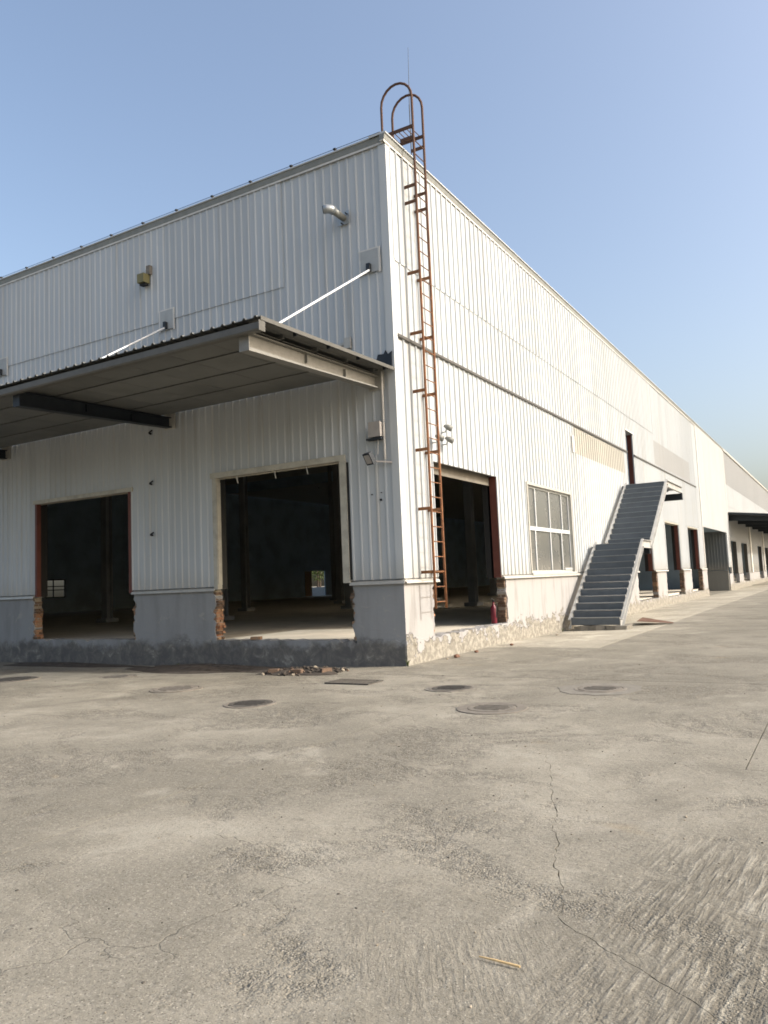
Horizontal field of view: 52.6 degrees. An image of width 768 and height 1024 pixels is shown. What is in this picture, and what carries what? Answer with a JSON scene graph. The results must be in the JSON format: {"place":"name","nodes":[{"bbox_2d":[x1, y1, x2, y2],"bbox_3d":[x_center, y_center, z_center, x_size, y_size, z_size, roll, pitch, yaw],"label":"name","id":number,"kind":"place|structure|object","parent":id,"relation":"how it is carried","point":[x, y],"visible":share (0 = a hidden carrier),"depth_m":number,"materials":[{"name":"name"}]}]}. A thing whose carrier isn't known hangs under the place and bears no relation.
{"place":"outdoors","nodes":[
{"label":"outdoors","id":0,"kind":"place"},
{"bbox_2d":[0,581,767,1023],"bbox_3d":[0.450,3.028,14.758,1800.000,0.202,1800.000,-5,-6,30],"label":"ground","id":1,"kind":"structure","parent":0,"point":[216,887],"depth_m":4.87,"materials":[{"name":"concrete"}]},
{"bbox_2d":[0,676,40,682],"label":"manhole cover","id":2,"kind":"object","parent":1,"relation":"on","point":[17,679],"visible":0.98,"depth_m":15.51,"materials":[{"name":"metal"}]},
{"bbox_2d":[3,662,149,666],"bbox_3d":[-7.638,3.737,19.013,5.821,0.081,0.799,-5,-6,30],"label":"dirt strip","id":3,"kind":"object","parent":1,"relation":"on","point":[53,664],"visible":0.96,"depth_m":19.00,"materials":[{"name":"soil"}]},
{"bbox_2d":[96,674,137,677],"bbox_3d":[-5.399,3.332,15.648,0.820,0.038,0.820,-5,-6,30],"label":"manhole cover","id":4,"kind":"object","parent":1,"relation":"on","point":[122,676],"visible":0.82,"depth_m":15.68,"materials":[{"name":"grey concrete"}]},
{"bbox_2d":[149,685,202,692],"bbox_3d":[-3.434,2.927,12.819,0.860,0.038,0.860,-5,-6,30],"label":"manhole cover","id":5,"kind":"object","parent":1,"relation":"on","point":[177,688],"visible":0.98,"depth_m":12.71,"materials":[{"name":"grey concrete"}]},
{"bbox_2d":[126,663,290,673],"bbox_3d":[-3.566,3.297,16.333,5.767,0.131,1.299,-5,-6,30],"label":"dirt strip","id":6,"kind":"object","parent":1,"relation":"on","point":[202,668],"visible":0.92,"depth_m":16.31,"materials":[{"name":"soil"}]},
{"bbox_2d":[223,699,276,707],"bbox_3d":[-1.858,2.664,10.770,0.740,0.038,0.740,-5,-6,30],"label":"manhole cover","id":7,"kind":"object","parent":1,"relation":"on","point":[253,703],"visible":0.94,"depth_m":10.70,"materials":[{"name":"metal"}]},
{"bbox_2d":[256,666,348,675],"bbox_3d":[-1.582,3.028,14.840,2.191,0.193,1.165,-5,-6,30],"label":"rubble pile","id":8,"kind":"object","parent":1,"relation":"on","point":[311,671],"visible":0.78,"depth_m":14.46,"materials":[{"name":"brick"}]},
{"bbox_2d":[268,668,279,673],"bbox_3d":[-2.117,3.063,14.940,0.219,0.086,0.122,-3,-5,8],"label":"loose brick","id":9,"kind":"object","parent":8,"relation":"on","point":[273,670],"visible":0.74,"depth_m":14.89,"materials":[{"name":"brown brick"}]},
{"bbox_2d":[292,669,303,673],"bbox_3d":[-1.603,2.968,14.443,0.219,0.086,0.122,-5,-6,25],"label":"loose brick","id":10,"kind":"object","parent":8,"relation":"on","point":[297,671],"visible":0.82,"depth_m":14.39,"materials":[{"name":"brown brick"}]},
{"bbox_2d":[320,667,331,672],"bbox_3d":[-1.070,2.912,14.270,0.219,0.086,0.122,1,-6,-32],"label":"loose brick","id":11,"kind":"object","parent":8,"relation":"on","point":[325,669],"visible":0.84,"depth_m":14.22,"materials":[{"name":"brown brick"}]},
{"bbox_2d":[312,571,323,586],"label":"tree","id":12,"kind":"object","parent":1,"relation":"on","point":[317,573],"visible":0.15,"depth_m":116.35,"materials":[{"name":"green plant"}]},
{"bbox_2d":[312,587,324,595],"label":"blue barrier","id":13,"kind":"object","parent":1,"relation":"on","point":[318,591],"visible":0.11,"depth_m":101.22,"materials":[{"name":"metal"}]},
{"bbox_2d":[324,679,382,684],"bbox_3d":[-0.492,2.784,12.700,0.840,0.033,0.480,-5,-6,30],"label":"manhole cover","id":14,"kind":"object","parent":1,"relation":"on","point":[354,681],"visible":0.98,"depth_m":12.64,"materials":[{"name":"metal"}]},
{"bbox_2d":[0,131,767,666],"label":"warehouse","id":15,"kind":"structure","parent":1,"relation":"on","point":[216,533],"depth_m":19.32,"materials":[{"name":"metal"}]},
{"bbox_2d":[137,265,151,286],"bbox_3d":[-5.827,-5.753,18.892,0.280,0.490,0.230,-5,-6,30],"label":"wall lamp","id":16,"kind":"object","parent":15,"relation":"attached to","point":[143,279],"visible":1,"depth_m":18.85,"materials":[{"name":"yellow plastic"}]},
{"bbox_2d":[0,132,378,277],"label":"lightning conductor","id":17,"kind":"object","parent":15,"relation":"on","point":[290,166],"visible":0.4,"depth_m":18.25,"materials":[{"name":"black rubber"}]},
{"bbox_2d":[0,269,393,460],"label":"front canopy","id":18,"kind":"object","parent":15,"relation":"attached to","point":[153,383],"visible":1,"depth_m":14.84,"materials":[{"name":"grey metal"}]},
{"bbox_2d":[250,636,261,639],"bbox_3d":[-2.762,2.725,16.777,0.250,0.064,0.124,-4,-5,19],"label":"threshold brick","id":19,"kind":"object","parent":15,"relation":"on","point":[256,638],"visible":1,"depth_m":16.73,"materials":[{"name":"brown brick"}]},
{"bbox_2d":[305,571,311,595],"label":"back door","id":20,"kind":"structure","parent":15,"relation":"in","point":[308,575],"depth_m":82.66,"materials":[{"name":"brown wood"}]},
{"bbox_2d":[322,204,349,226],"bbox_3d":[-1.014,-6.096,15.889,0.276,0.290,0.598,-7,-7,44],"label":"exhaust pipe","id":21,"kind":"object","parent":15,"relation":"attached to","point":[343,217],"visible":1,"depth_m":15.90,"materials":[{"name":"metal"}]},
{"bbox_2d":[366,372,385,458],"bbox_3d":[-0.184,-1.893,15.329,0.382,1.750,0.160,-5,-6,30],"label":"junction box","id":22,"kind":"object","parent":15,"relation":"attached to","point":[376,430],"visible":1,"depth_m":15.25,"materials":[{"name":"white plastic"}]},
{"bbox_2d":[362,451,391,465],"bbox_3d":[-0.144,-1.048,15.194,0.558,0.253,0.268,-1,-5,-14],"label":"square floodlight","id":23,"kind":"object","parent":15,"relation":"attached to","point":[369,458],"visible":1,"depth_m":15.12,"materials":[{"name":"grey metal"}]},
{"bbox_2d":[408,61,411,154],"bbox_3d":[0.592,-9.227,17.982,0.200,3.360,0.200,-5,-6,30],"label":"lightning rod","id":24,"kind":"object","parent":15,"relation":"on","point":[409,105],"visible":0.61,"depth_m":17.99,"materials":[{"name":"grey metal"}]},
{"bbox_2d":[380,82,447,608],"bbox_3d":[0.594,-3.574,16.195,0.791,11.106,0.524,-5,-6,30],"label":"access ladder","id":25,"kind":"object","parent":15,"relation":"attached to","point":[412,138],"visible":0.94,"depth_m":16.05,"materials":[{"name":"orange metal"}]},
{"bbox_2d":[432,434,443,443],"bbox_3d":[1.141,-1.542,16.308,0.268,0.188,0.134,-2,-5,-2],"label":"round floodlight","id":26,"kind":"object","parent":15,"relation":"attached to","point":[441,437],"visible":0.76,"depth_m":16.29,"materials":[{"name":"metal"}]},
{"bbox_2d":[441,424,452,432],"bbox_3d":[1.353,-1.796,16.711,0.268,0.188,0.134,-2,-5,-2],"label":"round floodlight","id":27,"kind":"object","parent":15,"relation":"attached to","point":[448,427],"visible":1,"depth_m":16.69,"materials":[{"name":"metal"}]},
{"bbox_2d":[442,436,453,445],"bbox_3d":[1.384,-1.535,16.722,0.268,0.188,0.134,-2,-5,-2],"label":"round floodlight","id":28,"kind":"object","parent":15,"relation":"attached to","point":[449,439],"visible":1,"depth_m":16.69,"materials":[{"name":"metal"}]},
{"bbox_2d":[490,598,496,623],"bbox_3d":[2.698,2.427,19.092,0.148,0.630,0.207,-3,-5,4],"label":"fire extinguisher","id":29,"kind":"object","parent":15,"relation":"on","point":[493,614],"visible":1,"depth_m":19.05,"materials":[{"name":"red metal"}]},
{"bbox_2d":[525,481,576,574],"bbox_3d":[4.902,0.566,22.806,0.210,2.580,4.000,-5,-6,30],"label":"window","id":30,"kind":"structure","parent":15,"relation":"in","point":[549,510],"depth_m":22.84,"materials":[{"name":"white glass"}]},
{"bbox_2d":[4,659,763,1012],"bbox_3d":[-0.761,2.611,10.243,14.425,0.105,12.872,-5,-6,30],"label":"grit","id":31,"kind":"object","parent":1,"relation":"on","point":[448,857],"visible":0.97,"depth_m":4.81,"materials":[{"name":"stone"}]},
{"bbox_2d":[424,685,476,692],"bbox_3d":[0.989,2.607,11.466,0.745,0.038,0.740,1,-6,-30],"label":"manhole cover","id":32,"kind":"object","parent":1,"relation":"on","point":[450,688],"visible":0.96,"depth_m":11.37,"materials":[{"name":"metal"}]},
{"bbox_2d":[456,702,527,714],"bbox_3d":[1.328,2.420,9.558,0.880,0.038,0.880,-5,-6,30],"label":"manhole cover","id":33,"kind":"object","parent":1,"relation":"on","point":[489,708],"visible":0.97,"depth_m":9.48,"materials":[{"name":"concrete"}]},
{"bbox_2d":[479,956,519,967],"bbox_3d":[0.478,1.867,3.224,0.186,0.012,0.011,-6,-6,33],"label":"stick","id":34,"kind":"object","parent":1,"relation":"on","point":[505,962],"visible":1,"depth_m":3.21,"materials":[{"name":"brown wood"}]},
{"bbox_2d":[558,683,642,695],"bbox_3d":[2.981,2.461,10.778,1.180,0.038,1.173,-5,-6,30],"label":"manhole cover","id":35,"kind":"object","parent":1,"relation":"on","point":[596,689],"visible":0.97,"depth_m":10.70,"materials":[{"name":"metal"}]},
{"bbox_2d":[568,479,682,630],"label":"external staircase","id":36,"kind":"structure","parent":1,"relation":"on","point":[631,535],"depth_m":24.74,"materials":[{"name":"metal"}]},
{"bbox_2d":[638,617,672,622],"bbox_3d":[8.382,3.332,23.838,1.000,0.128,1.610,-5,-6,24],"label":"steel plate","id":37,"kind":"object","parent":1,"relation":"on","point":[642,619],"visible":1,"depth_m":23.59,"materials":[{"name":"metal"}]},
{"bbox_2d":[722,448,767,589],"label":"warehouse","id":38,"kind":"structure","parent":1,"relation":"on","point":[746,491],"depth_m":68.98,"materials":[{"name":"white metal"}]},
{"bbox_2d":[728,512,767,532],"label":"dark canopy","id":39,"kind":"object","parent":38,"relation":"attached to","point":[759,521],"visible":0.98,"depth_m":58.70,"materials":[{"name":"black metal"}]},
{"bbox_2d":[0,0,767,596],"label":"sky","id":40,"kind":"structure","parent":0,"point":[618,148],"materials":[{"name":"blue"}]}
]}

